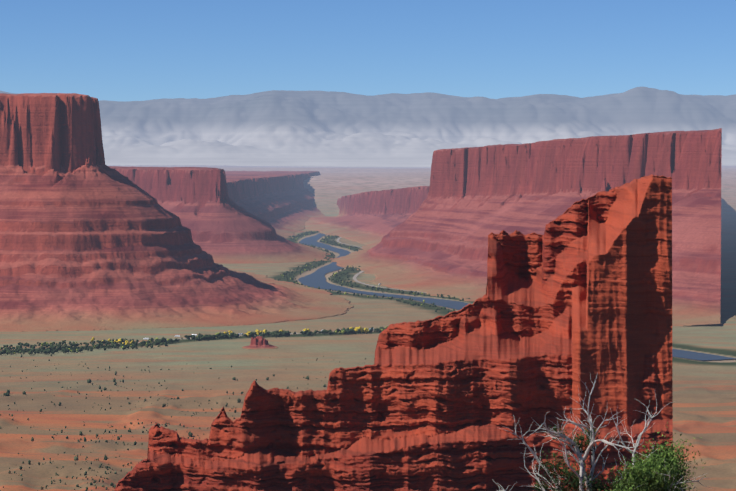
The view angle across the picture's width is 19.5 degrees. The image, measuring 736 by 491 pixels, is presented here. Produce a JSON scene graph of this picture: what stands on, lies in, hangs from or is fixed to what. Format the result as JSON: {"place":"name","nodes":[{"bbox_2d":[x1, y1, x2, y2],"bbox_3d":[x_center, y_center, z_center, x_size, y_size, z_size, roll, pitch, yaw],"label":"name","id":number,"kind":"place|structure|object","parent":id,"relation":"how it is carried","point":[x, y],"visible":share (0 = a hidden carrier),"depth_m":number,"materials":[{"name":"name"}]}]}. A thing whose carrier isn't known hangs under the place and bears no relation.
{"place":"outdoors","nodes":[
{"label":"outdoors","id":0,"kind":"place"},
{"bbox_2d":[0,165,735,490],"bbox_3d":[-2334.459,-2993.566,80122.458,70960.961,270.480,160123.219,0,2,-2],"label":"ground","id":1,"kind":"structure","parent":0,"point":[704,399],"depth_m":3716.46,"materials":[{"name":"beige soil"}]},
{"bbox_2d":[0,93,353,331],"bbox_3d":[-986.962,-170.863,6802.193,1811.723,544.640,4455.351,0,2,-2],"label":"butte","id":2,"kind":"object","parent":1,"relation":"on","point":[90,240],"visible":1,"depth_m":5077.48,"materials":[{"name":"red stone"}]},
{"bbox_2d":[0,354,374,490],"bbox_3d":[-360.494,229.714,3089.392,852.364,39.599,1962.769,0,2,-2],"label":"desert shrubs","id":3,"kind":"object","parent":1,"relation":"on","point":[76,458],"visible":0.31,"depth_m":2828.14,"materials":[{"name":"green plant"}]},
{"bbox_2d":[0,326,387,355],"bbox_3d":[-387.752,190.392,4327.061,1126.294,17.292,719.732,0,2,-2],"label":"tree line","id":4,"kind":"object","parent":1,"relation":"on","point":[51,347],"visible":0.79,"depth_m":4300.55,"materials":[{"name":"green plant"}]},
{"bbox_2d":[108,166,333,263],"bbox_3d":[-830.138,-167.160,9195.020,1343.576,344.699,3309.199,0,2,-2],"label":"mesa","id":5,"kind":"structure","parent":1,"relation":"on","point":[219,223],"depth_m":7981.42,"materials":[{"name":"red stone"}]},
{"bbox_2d":[242,336,277,348],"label":"butte","id":6,"kind":"object","parent":1,"relation":"on","point":[259,342],"visible":1,"depth_m":4207.66,"materials":[{"name":"red stone"}]},
{"bbox_2d":[225,171,324,238],"bbox_3d":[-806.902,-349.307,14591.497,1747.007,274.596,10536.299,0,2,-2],"label":"mesa","id":7,"kind":"structure","parent":1,"relation":"on","point":[281,202],"depth_m":12763.84,"materials":[{"name":"red stone"}]},
{"bbox_2d":[305,186,429,244],"bbox_3d":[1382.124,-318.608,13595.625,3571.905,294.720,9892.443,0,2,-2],"label":"mesa","id":8,"kind":"structure","parent":1,"relation":"on","point":[370,217],"depth_m":10901.06,"materials":[{"name":"red stone"}]},
{"bbox_2d":[274,231,469,311],"bbox_3d":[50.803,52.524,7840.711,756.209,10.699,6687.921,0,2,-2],"label":"river thickets","id":9,"kind":"object","parent":1,"relation":"on","point":[347,267],"visible":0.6,"depth_m":6771.71,"materials":[{"name":"green plant"}]},
{"bbox_2d":[114,174,672,490],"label":"towers","id":10,"kind":"structure","parent":1,"relation":"on","point":[582,288],"depth_m":1019.74,"materials":[{"name":"red stone"}]},
{"bbox_2d":[331,128,721,325],"bbox_3d":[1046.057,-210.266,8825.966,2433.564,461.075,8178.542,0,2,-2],"label":"mesa","id":11,"kind":"structure","parent":1,"relation":"on","point":[435,243],"depth_m":6443.96,"materials":[{"name":"red stone"}]},
{"bbox_2d":[0,87,735,166],"bbox_3d":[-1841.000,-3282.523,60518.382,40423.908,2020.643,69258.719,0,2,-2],"label":"distant mountains","id":12,"kind":"structure","parent":0,"point":[304,128],"depth_m":49816.05,"materials":[{"name":"grey stone"}]},
{"bbox_2d":[0,0,735,100],"label":"sky","id":13,"kind":"structure","parent":0,"point":[109,50],"materials":[{"name":"blue"}]},
{"bbox_2d":[336,237,426,292],"bbox_3d":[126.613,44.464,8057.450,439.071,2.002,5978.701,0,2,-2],"label":"river road","id":14,"kind":"structure","parent":0,"point":[354,276],"depth_m":6578.44,"materials":[{"name":"soil"}]},
{"bbox_2d":[298,233,735,359],"bbox_3d":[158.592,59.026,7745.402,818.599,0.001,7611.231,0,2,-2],"label":"river","id":15,"kind":"structure","parent":0,"point":[316,279],"depth_m":6153.36,"materials":[{"name":"liquid"}]},
{"bbox_3d":[2.634,4.224,24.787,8.000,2.096,9.000,0,2,-2],"label":"ledge","id":16,"kind":"object","parent":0,"visible":0},
{"bbox_2d":[497,374,713,490],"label":"dead tree","id":17,"kind":"object","parent":16,"relation":"on","point":[576,450],"visible":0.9,"depth_m":25.21,"materials":[{"name":"grey wood"}]},
{"bbox_2d":[528,422,705,490],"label":"green bush","id":18,"kind":"object","parent":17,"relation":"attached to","point":[640,474],"visible":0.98,"depth_m":25.11,"materials":[{"name":"green plant"}]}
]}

